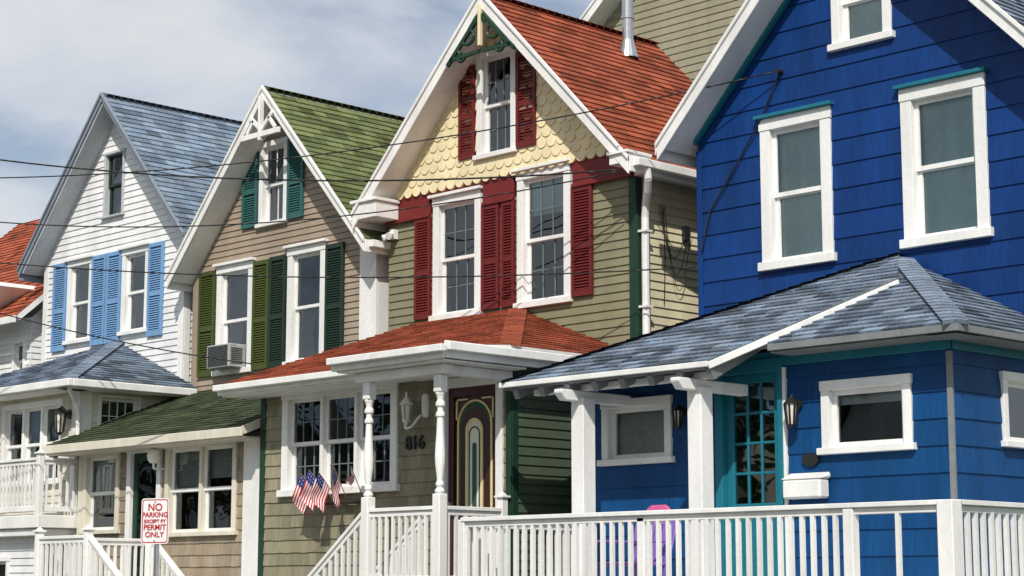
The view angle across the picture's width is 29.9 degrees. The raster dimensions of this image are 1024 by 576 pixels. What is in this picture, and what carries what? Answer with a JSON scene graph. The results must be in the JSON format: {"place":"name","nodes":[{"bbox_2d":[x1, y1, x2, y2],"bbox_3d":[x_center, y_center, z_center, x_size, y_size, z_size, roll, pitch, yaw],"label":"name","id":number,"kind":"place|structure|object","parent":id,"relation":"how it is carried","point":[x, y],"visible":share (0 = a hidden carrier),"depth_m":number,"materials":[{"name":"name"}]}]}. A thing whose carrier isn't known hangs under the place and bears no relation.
{"place":"outdoors","nodes":[
{"label":"outdoors","id":0,"kind":"place"},
{"bbox_2d":[0,393,71,575],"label":"porch siding","id":1,"kind":"object","parent":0,"point":[67,406],"visible":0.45,"depth_m":30.97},
{"bbox_2d":[13,294,143,480],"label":"window curtain","id":2,"kind":"object","parent":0,"point":[138,310],"depth_m":32.25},
{"bbox_2d":[33,525,151,575],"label":"railing posts","id":3,"kind":"object","parent":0,"point":[87,530],"visible":0.66,"depth_m":26.99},
{"bbox_2d":[43,411,260,456],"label":"porch fascia","id":4,"kind":"structure","parent":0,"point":[204,437],"depth_m":28.03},
{"bbox_2d":[0,515,76,537],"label":"balcony deck","id":5,"kind":"structure","parent":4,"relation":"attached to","point":[27,525],"depth_m":29.98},
{"bbox_2d":[0,457,78,512],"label":"railing rails","id":6,"kind":"object","parent":5,"relation":"on","point":[32,461],"visible":1,"depth_m":30.14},
{"bbox_2d":[0,464,75,507],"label":"railing balusters","id":7,"kind":"object","parent":6,"relation":"attached to","point":[18,493],"visible":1,"depth_m":30.18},
{"bbox_2d":[12,157,144,480],"bbox_3d":[-7.584,1.506,33.075,3.170,8.184,4.110,9,-12,-44],"label":"window interior","id":8,"kind":"object","parent":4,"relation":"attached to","point":[138,280],"depth_m":33.86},
{"bbox_2d":[0,378,195,388],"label":"roof deck","id":9,"kind":"structure","parent":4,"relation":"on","point":[122,382],"depth_m":30.95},
{"bbox_2d":[0,378,196,401],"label":"porch gutter","id":10,"kind":"object","parent":9,"relation":"attached to","point":[37,389],"visible":0.82,"depth_m":30.81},
{"bbox_2d":[0,344,196,388],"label":"roof shingles slate","id":11,"kind":"object","parent":9,"relation":"on","point":[123,363],"visible":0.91,"depth_m":31.87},
{"bbox_2d":[62,341,123,378],"bbox_3d":[-6.905,1.175,31.836,0.260,1.033,3.401,0,-9,1],"label":"ridge cap","id":12,"kind":"object","parent":11,"relation":"on","point":[92,360],"visible":0.99,"depth_m":31.57,"materials":[{"name":"stone"}]},
{"bbox_2d":[123,449,162,575],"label":"door frame","id":13,"kind":"object","parent":4,"relation":"attached to","point":[129,494],"visible":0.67,"depth_m":29.05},
{"bbox_2d":[131,453,156,575],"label":"storm door","id":14,"kind":"structure","parent":13,"relation":"attached to","point":[138,457],"depth_m":29.06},
{"bbox_2d":[46,389,260,445],"bbox_3d":[-4.613,1.836,29.273,2.548,1.013,5.120,9,-12,-44],"label":"porch roof","id":15,"kind":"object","parent":4,"relation":"on","point":[204,410],"visible":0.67,"depth_m":29.27,"materials":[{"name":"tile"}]},
{"bbox_2d":[94,148,319,555],"bbox_3d":[-4.227,1.180,29.994,2.720,7.230,3.870,9,-12,-44],"label":"window interior","id":16,"kind":"object","parent":4,"relation":"on","point":[220,510],"depth_m":30.31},
{"bbox_2d":[207,343,245,370],"bbox_3d":[-4.621,1.116,31.045,0.340,0.380,0.610,9,-12,-44],"label":"air conditioner","id":17,"kind":"object","parent":16,"relation":"attached to","point":[229,365],"visible":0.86,"depth_m":30.87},
{"bbox_2d":[196,259,268,377],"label":"window shutters","id":18,"kind":"object","parent":16,"relation":"attached to","point":[207,314],"visible":0.95,"depth_m":30.91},
{"bbox_2d":[241,139,304,229],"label":"window shutters","id":19,"kind":"object","parent":16,"relation":"attached to","point":[294,197],"visible":0.84,"depth_m":30.60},
{"bbox_2d":[267,242,344,367],"bbox_3d":[-3.216,0.281,29.913,0.045,1.800,1.840,9,-12,-44],"label":"dark shutter","id":20,"kind":"object","parent":16,"relation":"attached to","point":[334,301],"visible":0.94,"depth_m":29.64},
{"bbox_2d":[172,91,402,283],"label":"roof deck","id":21,"kind":"structure","parent":4,"relation":"on","point":[217,212],"depth_m":31.54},
{"bbox_2d":[241,95,280,141],"bbox_3d":[-3.997,-2.701,30.552,0.090,0.730,0.980,9,-12,-44],"label":"gable truss","id":22,"kind":"object","parent":21,"relation":"attached to","point":[260,126],"visible":1,"depth_m":30.52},
{"bbox_2d":[165,85,364,288],"bbox_3d":[-3.978,-1.752,30.423,0.063,3.006,5.100,9,-12,-44],"label":"rake board","id":23,"kind":"object","parent":21,"relation":"attached to","point":[229,158],"visible":1,"depth_m":30.75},
{"bbox_2d":[195,120,359,390],"bbox_3d":[-3.676,-0.519,30.559,0.023,5.060,4.660,9,-12,-44],"label":"front siding","id":24,"kind":"object","parent":21,"relation":"attached to","point":[233,242],"visible":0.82,"depth_m":30.36,"materials":[{"name":"wood"}]},
{"bbox_2d":[211,136,326,376],"bbox_3d":[-3.839,-0.536,30.769,0.205,3.720,2.900,9,-12,-44],"label":"white casing window","id":25,"kind":"structure","parent":24,"relation":"attached to","point":[291,316],"depth_m":30.82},
{"bbox_2d":[90,145,319,531],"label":"window sash","id":26,"kind":"object","parent":25,"relation":"in","point":[207,489],"depth_m":29.98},
{"bbox_2d":[266,88,403,241],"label":"green roof shingles","id":27,"kind":"object","parent":21,"relation":"attached to","point":[318,128],"visible":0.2,"depth_m":30.61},
{"bbox_2d":[241,247,388,575],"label":"white corner board","id":28,"kind":"object","parent":4,"relation":"on","point":[373,306],"visible":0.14,"depth_m":28.70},
{"bbox_2d":[373,11,580,360],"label":"roof deck","id":29,"kind":"structure","parent":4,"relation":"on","point":[435,107],"depth_m":27.92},
{"bbox_2d":[213,340,572,399],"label":"porch fascia","id":30,"kind":"structure","parent":29,"relation":"attached to","point":[419,363],"depth_m":22.96,"materials":[{"name":"wood"}]},
{"bbox_2d":[296,57,563,483],"bbox_3d":[-0.838,-0.304,26.593,2.920,6.249,3.080,9,-12,-44],"label":"window interior","id":31,"kind":"object","parent":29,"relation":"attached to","point":[547,230],"depth_m":26.95,"materials":[{"name":"glass"}]},
{"bbox_2d":[414,52,593,320],"bbox_3d":[-0.191,-1.494,27.040,0.095,3.580,3.560,9,-12,-44],"label":"red shutter","id":32,"kind":"object","parent":31,"relation":"attached to","point":[498,292],"visible":0.98,"depth_m":26.88,"materials":[{"name":"wood"}]},
{"bbox_2d":[221,0,695,383],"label":"red roof shingles","id":33,"kind":"object","parent":29,"relation":"on","point":[593,67],"visible":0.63,"depth_m":26.62,"materials":[{"name":"tile"}]},
{"bbox_2d":[446,12,515,67],"bbox_3d":[-0.443,-3.546,26.982,0.048,0.662,1.401,9,-12,-44],"label":"gable ornament","id":34,"kind":"object","parent":29,"relation":"on","point":[457,55],"visible":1,"depth_m":26.98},
{"bbox_2d":[350,0,628,229],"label":"rake board","id":35,"kind":"object","parent":29,"relation":"attached to","point":[589,120],"visible":0.91,"depth_m":27.02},
{"bbox_2d":[0,170,620,227],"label":"power line","id":36,"kind":"object","parent":35,"relation":"attached to","point":[313,218],"visible":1,"depth_m":26.26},
{"bbox_2d":[393,29,608,199],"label":"fishscale gable","id":37,"kind":"structure","parent":29,"relation":"attached to","point":[573,138],"depth_m":27.01,"materials":[{"name":"wood"}]},
{"bbox_2d":[386,155,633,224],"bbox_3d":[-0.131,-1.394,26.999,0.085,0.390,4.920,9,-12,-44],"label":"red band","id":38,"kind":"object","parent":29,"relation":"attached to","point":[491,186],"visible":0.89,"depth_m":26.98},
{"bbox_2d":[388,175,634,386],"bbox_3d":[-0.107,0.087,26.791,0.023,2.700,4.920,9,-12,-44],"label":"front siding","id":39,"kind":"object","parent":29,"relation":"attached to","point":[602,313],"visible":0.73,"depth_m":25.57,"materials":[{"name":"wood"}]},
{"bbox_2d":[276,46,573,496],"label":"white casing window","id":40,"kind":"structure","parent":39,"relation":"attached to","point":[287,490],"depth_m":26.49,"materials":[{"name":"wood"}]},
{"bbox_2d":[291,53,563,489],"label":"window sash","id":41,"kind":"object","parent":40,"relation":"in","point":[445,261],"depth_m":26.50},
{"bbox_2d":[295,58,563,483],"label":"window muntins","id":42,"kind":"object","parent":41,"relation":"attached to","point":[456,286],"depth_m":26.29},
{"bbox_2d":[531,177,562,215],"bbox_3d":[0.537,-1.289,26.526,0.012,0.483,0.780,9,-12,-44],"label":"window shade","id":43,"kind":"object","parent":41,"relation":"attached to","point":[546,197],"depth_m":26.59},
{"bbox_2d":[350,149,696,223],"bbox_3d":[0.830,-1.230,27.887,3.650,0.340,5.560,9,-12,-44],"label":"frieze","id":44,"kind":"object","parent":29,"relation":"attached to","point":[375,203],"visible":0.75,"depth_m":28.29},
{"bbox_2d":[356,157,695,232],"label":"eave fascia","id":45,"kind":"structure","parent":29,"relation":"attached to","point":[385,227],"depth_m":25.39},
{"bbox_2d":[633,157,695,179],"bbox_3d":[0.908,-1.124,27.948,3.630,0.110,5.740,9,-12,-44],"label":"gutter","id":46,"kind":"object","parent":45,"relation":"attached to","point":[658,166],"visible":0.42,"depth_m":25.05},
{"bbox_2d":[500,0,659,346],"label":"ridge cap","id":47,"kind":"object","parent":29,"relation":"on","point":[513,328],"visible":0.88,"depth_m":25.41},
{"bbox_2d":[620,0,638,58],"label":"vent pipe","id":48,"kind":"object","parent":29,"relation":"on","point":[627,47],"visible":0.82,"depth_m":28.43,"materials":[{"name":"metal"}]},
{"bbox_2d":[95,448,231,491],"bbox_3d":[-5.191,2.765,28.787,0.035,0.635,3.810,9,-12,-44],"label":"window blind","id":49,"kind":"object","parent":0,"point":[188,467],"depth_m":28.37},
{"bbox_2d":[81,430,259,575],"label":"porch shingles","id":50,"kind":"object","parent":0,"point":[198,556],"visible":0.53,"depth_m":27.67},
{"bbox_2d":[77,442,241,536],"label":"window frames","id":51,"kind":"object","parent":50,"relation":"attached to","point":[86,507],"depth_m":28.40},
{"bbox_2d":[137,238,328,567],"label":"trim","id":52,"kind":"structure","parent":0,"point":[147,482],"depth_m":29.00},
{"bbox_2d":[230,186,318,365],"bbox_3d":[-3.730,-0.209,30.826,0.032,2.922,2.580,9,-12,-44],"label":"window curtain","id":53,"kind":"object","parent":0,"point":[307,336],"depth_m":30.25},
{"bbox_2d":[0,0,591,237],"label":"sky","id":54,"kind":"structure","parent":0,"point":[212,57],"materials":[{"name":"grey"}]},
{"bbox_2d":[0,159,620,181],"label":"power line","id":55,"kind":"object","parent":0,"point":[319,180],"visible":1,"depth_m":26.29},
{"bbox_2d":[0,262,694,277],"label":"power line","id":56,"kind":"object","parent":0,"point":[355,277],"visible":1,"depth_m":25.89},
{"bbox_2d":[363,392,444,496],"bbox_3d":[-1.284,1.870,22.786,0.124,1.180,1.404,9,-12,-44],"label":"turned post","id":57,"kind":"object","parent":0,"point":[439,449],"visible":1,"depth_m":22.39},
{"bbox_2d":[534,371,747,575],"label":"porch beams","id":58,"kind":"structure","parent":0,"point":[700,388],"depth_m":20.66,"materials":[{"name":"wood"}]},
{"bbox_2d":[458,499,963,575],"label":"railing posts","id":59,"kind":"object","parent":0,"point":[950,538],"visible":1,"depth_m":17.30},
{"bbox_2d":[735,398,753,503],"bbox_3d":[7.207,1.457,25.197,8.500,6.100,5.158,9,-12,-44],"label":"door glass","id":60,"kind":"object","parent":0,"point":[741,455],"visible":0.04,"depth_m":24.52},
{"bbox_2d":[665,0,782,156],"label":"roof deck","id":61,"kind":"structure","parent":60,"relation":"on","point":[738,52],"depth_m":24.00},
{"bbox_2d":[502,0,1023,382],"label":"roof shingles slate","id":62,"kind":"object","parent":61,"relation":"on","point":[901,305],"visible":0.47,"depth_m":20.89,"materials":[{"name":"stone"}]},
{"bbox_2d":[501,251,969,383],"bbox_3d":[6.096,-1.603,24.692,12.045,6.178,5.844,9,-12,-44],"label":"ridge cap","id":63,"kind":"object","parent":62,"relation":"on","point":[941,304],"visible":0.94,"depth_m":20.61,"materials":[{"name":"stone"}]},
{"bbox_2d":[655,0,1023,159],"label":"rake board","id":64,"kind":"object","parent":61,"relation":"attached to","point":[1004,21],"visible":1,"depth_m":23.73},
{"bbox_2d":[698,0,1023,398],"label":"front shingles","id":65,"kind":"object","parent":61,"relation":"attached to","point":[933,38],"visible":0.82,"depth_m":22.65,"materials":[{"name":"wood"}]},
{"bbox_2d":[701,69,782,251],"bbox_3d":[2.839,-1.579,23.924,0.090,2.112,1.339,9,-12,-44],"label":"service cable","id":66,"kind":"object","parent":65,"relation":"attached to","point":[778,71],"visible":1,"depth_m":23.94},
{"bbox_2d":[0,71,774,177],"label":"power line","id":67,"kind":"object","parent":66,"relation":"attached to","point":[396,143],"visible":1,"depth_m":25.61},
{"bbox_2d":[597,0,1023,466],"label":"white casing window","id":68,"kind":"structure","parent":65,"relation":"attached to","point":[908,97],"depth_m":22.08,"materials":[{"name":"wood"}]},
{"bbox_2d":[612,0,1023,458],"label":"window sash","id":69,"kind":"object","parent":68,"relation":"in","point":[921,170],"depth_m":22.12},
{"bbox_2d":[618,410,663,454],"bbox_3d":[1.522,1.664,22.020,0.012,0.590,0.860,9,-12,-44],"label":"window shade","id":70,"kind":"object","parent":69,"relation":"attached to","point":[640,432],"depth_m":22.06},
{"bbox_2d":[778,0,977,256],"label":"window shade","id":71,"kind":"object","parent":69,"relation":"attached to","point":[946,126],"depth_m":22.23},
{"bbox_2d":[753,66,988,120],"bbox_3d":[4.172,-2.277,22.690,0.110,0.044,3.280,9,-12,-44],"label":"window trim","id":72,"kind":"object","parent":65,"relation":"attached to","point":[895,88],"depth_m":22.26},
{"label":"ground","id":73,"kind":"structure","parent":0,"visible":0},
{"bbox_2d":[0,536,34,575],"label":"basement wall","id":74,"kind":"structure","parent":73,"relation":"on","point":[19,551],"depth_m":30.36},
{"bbox_2d":[30,301,42,365],"bbox_3d":[-8.716,2.941,39.552,6.000,9.000,5.442,9,-12,-44],"label":"side siding","id":75,"kind":"object","parent":73,"relation":"on","point":[36,335],"visible":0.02,"depth_m":35.86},
{"bbox_2d":[0,317,31,374],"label":"front siding","id":76,"kind":"object","parent":75,"relation":"attached to","point":[16,330],"visible":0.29,"depth_m":36.25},
{"bbox_2d":[0,282,42,320],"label":"roof deck","id":77,"kind":"structure","parent":75,"relation":"on","point":[10,292],"depth_m":36.11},
{"bbox_2d":[0,219,43,317],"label":"orange roof shingles","id":78,"kind":"object","parent":77,"relation":"on","point":[14,242],"visible":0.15,"depth_m":39.38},
{"bbox_2d":[141,498,169,575],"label":"no parking sign","id":79,"kind":"object","parent":73,"relation":"on","point":[155,521],"visible":1,"depth_m":19.88,"materials":[{"name":"metal"}]},
{"bbox_2d":[189,292,192,383],"bbox_3d":[-4.056,3.102,36.535,8.500,6.350,4.492,9,-12,-44],"label":"side siding","id":80,"kind":"object","parent":73,"relation":"on","point":[190,337],"visible":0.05,"depth_m":32.37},
{"bbox_2d":[22,97,240,275],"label":"roof deck","id":81,"kind":"structure","parent":80,"relation":"on","point":[103,123],"depth_m":34.93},
{"bbox_2d":[16,92,184,277],"bbox_3d":[-7.294,-1.983,33.901,0.063,3.036,5.300,9,-12,-44],"label":"rake board","id":82,"kind":"object","parent":81,"relation":"attached to","point":[101,98],"visible":1,"depth_m":34.30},
{"bbox_2d":[46,124,179,375],"bbox_3d":[-7.093,-0.466,34.070,0.023,5.640,4.450,9,-12,-44],"label":"front siding","id":83,"kind":"object","parent":81,"relation":"attached to","point":[143,206],"visible":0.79,"depth_m":33.94,"materials":[{"name":"wood"}]},
{"bbox_2d":[0,245,147,575],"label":"white casing window","id":84,"kind":"structure","parent":83,"relation":"attached to","point":[124,330],"depth_m":33.09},
{"bbox_2d":[0,253,144,564],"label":"window sash","id":85,"kind":"object","parent":84,"relation":"in","point":[48,408],"depth_m":32.14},
{"bbox_2d":[50,241,164,351],"bbox_3d":[-7.198,0.185,34.027,0.045,1.620,3.520,9,-12,-44],"label":"blue shutter","id":86,"kind":"object","parent":83,"relation":"attached to","point":[105,307],"visible":0.98,"depth_m":33.97,"materials":[{"name":"wood"}]},
{"bbox_2d":[99,148,126,219],"bbox_3d":[-7.071,-1.852,34.302,0.205,1.210,0.720,9,-12,-44],"label":"window frame","id":87,"kind":"structure","parent":83,"relation":"attached to","point":[106,198],"depth_m":34.41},
{"bbox_2d":[41,237,190,575],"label":"white corner board","id":88,"kind":"object","parent":83,"relation":"attached to","point":[84,399],"visible":0.25,"depth_m":32.25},
{"bbox_2d":[104,95,241,232],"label":"blue roof shingles","id":89,"kind":"object","parent":81,"relation":"on","point":[160,139],"visible":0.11,"depth_m":34.01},
{"bbox_2d":[257,177,641,575],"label":"dark corner board","id":90,"kind":"object","parent":73,"relation":"on","point":[635,251],"visible":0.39,"depth_m":25.05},
{"bbox_2d":[263,361,505,575],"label":"front shingles","id":91,"kind":"object","parent":90,"relation":"attached to","point":[310,536],"visible":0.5,"depth_m":25.28,"materials":[{"name":"wood"}]},
{"bbox_2d":[518,366,571,575],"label":"front side siding","id":92,"kind":"object","parent":90,"relation":"attached to","point":[544,459],"visible":0.3,"depth_m":23.45,"materials":[{"name":"wood"}]},
{"bbox_2d":[635,176,697,331],"bbox_3d":[2.736,1.589,25.881,3.100,6.050,0.023,9,-12,-44],"label":"side siding","id":93,"kind":"object","parent":73,"relation":"on","point":[678,203],"visible":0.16,"depth_m":25.61,"materials":[{"name":"wood"}]},
{"bbox_2d":[638,167,652,334],"bbox_3d":[1.765,-0.257,24.884,0.193,2.591,0.535,1,-9,-7],"label":"downspout","id":94,"kind":"object","parent":93,"relation":"attached to","point":[645,231],"visible":0.94,"depth_m":24.99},
{"bbox_3d":[-5.028,5.048,26.641,1.930,1.450,3.500,9,-12,-44],"label":"stoop","id":95,"kind":"object","parent":73,"relation":"on","visible":0},
{"bbox_2d":[38,535,183,575],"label":"railing rails","id":96,"kind":"object","parent":95,"relation":"on","point":[106,560],"visible":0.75,"depth_m":26.69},
{"bbox_2d":[40,543,173,575],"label":"railing balusters","id":97,"kind":"object","parent":96,"relation":"attached to","point":[69,562],"visible":0.87,"depth_m":26.94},
{"bbox_3d":[-1.678,4.488,23.540,1.190,1.600,3.610,9,-12,-44],"label":"porch deck","id":98,"kind":"object","parent":73,"relation":"on","visible":0},
{"bbox_2d":[360,374,446,575],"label":"turned post blocks","id":99,"kind":"structure","parent":98,"relation":"on","point":[439,534],"depth_m":22.38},
{"bbox_2d":[307,506,501,575],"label":"railing rails","id":100,"kind":"object","parent":98,"relation":"on","point":[329,555],"visible":0.9,"depth_m":22.89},
{"bbox_2d":[317,514,495,575],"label":"railing balusters","id":101,"kind":"object","parent":100,"relation":"attached to","point":[410,558],"visible":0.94,"depth_m":22.72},
{"bbox_2d":[443,377,503,507],"bbox_3d":[-0.470,2.373,23.547,0.176,2.580,1.160,9,-12,-44],"label":"door frame","id":102,"kind":"object","parent":98,"relation":"on","point":[459,382],"visible":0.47,"depth_m":23.29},
{"bbox_2d":[448,384,494,575],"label":"front door","id":103,"kind":"structure","parent":102,"relation":"attached to","point":[473,393],"depth_m":23.79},
{"bbox_2d":[461,407,488,517],"bbox_3d":[-0.455,2.344,23.552,0.001,1.780,0.510,9,-12,-44],"label":"door panel","id":104,"kind":"structure","parent":103,"relation":"attached to","point":[479,413],"depth_m":23.57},
{"bbox_2d":[459,401,490,519],"bbox_3d":[-0.459,2.314,23.552,0.018,1.860,0.580,9,-12,-44],"label":"door inlay","id":105,"kind":"object","parent":103,"relation":"attached to","point":[474,451],"depth_m":23.58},
{"bbox_2d":[456,396,493,519],"bbox_3d":[-0.461,2.313,23.551,0.026,1.940,0.672,9,-12,-44],"label":"door moulding","id":106,"kind":"object","parent":103,"relation":"attached to","point":[466,456],"depth_m":23.59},
{"bbox_3d":[3.618,4.068,20.529,5.520,1.400,6.250,9,-12,-44],"label":"deck","id":107,"kind":"object","parent":73,"relation":"on","visible":0},
{"bbox_2d":[597,505,675,575],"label":"porch chair","id":108,"kind":"object","parent":107,"relation":"on","point":[663,507],"visible":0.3,"depth_m":20.34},
{"bbox_2d":[460,499,1023,530],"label":"railing rails","id":109,"kind":"object","parent":107,"relation":"on","point":[923,506],"visible":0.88,"depth_m":18.30,"materials":[{"name":"wood"}]},
{"bbox_2d":[465,512,1023,575],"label":"railing balusters","id":110,"kind":"object","parent":109,"relation":"attached to","point":[473,567],"visible":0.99,"depth_m":18.62,"materials":[{"name":"wood"}]},
{"bbox_2d":[589,332,1023,575],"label":"porch wall","id":111,"kind":"structure","parent":107,"relation":"on","point":[989,468],"depth_m":19.54,"materials":[{"name":"wood"}]},
{"bbox_2d":[696,151,703,316],"bbox_3d":[2.385,-0.157,24.257,0.028,3.200,0.080,9,-12,-44],"label":"blue corner board","id":112,"kind":"object","parent":111,"relation":"on","point":[699,234],"visible":0.58,"depth_m":24.33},
{"bbox_2d":[672,395,802,428],"bbox_3d":[2.407,1.379,20.798,0.216,0.362,1.740,9,-12,-44],"label":"wall lamp","id":113,"kind":"object","parent":111,"relation":"attached to","point":[792,399],"depth_m":20.22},
{"bbox_2d":[714,357,785,575],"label":"door frame","id":114,"kind":"object","parent":111,"relation":"attached to","point":[767,365],"visible":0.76,"depth_m":20.86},
{"bbox_2d":[726,372,778,575],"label":"front door","id":115,"kind":"structure","parent":114,"relation":"attached to","point":[732,414],"depth_m":20.77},
{"bbox_2d":[503,256,1023,395],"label":"roof deck","id":116,"kind":"structure","parent":111,"relation":"on","point":[764,348],"depth_m":20.68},
{"bbox_2d":[512,349,761,398],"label":"rafter tails","id":117,"kind":"object","parent":116,"relation":"attached to","point":[715,372],"visible":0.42,"depth_m":20.82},
{"bbox_2d":[499,280,898,387],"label":"porch fascia","id":118,"kind":"structure","parent":116,"relation":"attached to","point":[740,351],"depth_m":20.50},
{"bbox_2d":[644,0,1023,377],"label":"rake inner trim","id":119,"kind":"structure","parent":116,"relation":"on","point":[902,348],"depth_m":20.06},
{"bbox_2d":[767,323,1023,355],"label":"eave edge","id":120,"kind":"object","parent":116,"relation":"attached to","point":[954,334],"visible":1,"depth_m":19.26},
{"bbox_2d":[782,367,788,575],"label":"door side trim","id":121,"kind":"structure","parent":111,"relation":"attached to","point":[785,429],"depth_m":20.37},
{"bbox_2d":[782,472,829,499],"bbox_3d":[3.066,2.062,20.038,0.181,0.273,0.530,9,-12,-44],"label":"mailbox","id":122,"kind":"object","parent":111,"relation":"attached to","point":[814,485],"visible":1,"depth_m":19.95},
{"bbox_2d":[752,382,1023,502],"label":"window interior","id":123,"kind":"object","parent":111,"relation":"attached to","point":[872,421],"depth_m":20.53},
{"bbox_2d":[946,350,957,498],"bbox_3d":[4.343,2.417,18.805,0.030,3.630,0.060,9,-12,-44],"label":"corner strip","id":124,"kind":"object","parent":111,"relation":"attached to","point":[951,425],"visible":0.56,"depth_m":18.96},
{"bbox_3d":[6.974,1.159,38.837,8.000,12.300,7.642,9,-12,-44],"label":"side siding","id":125,"kind":"object","parent":73,"relation":"on","visible":0},
{"bbox_2d":[603,0,744,81],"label":"gable siding","id":126,"kind":"object","parent":125,"relation":"attached to","point":[687,35],"visible":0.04,"depth_m":37.70,"materials":[{"name":"wood"}]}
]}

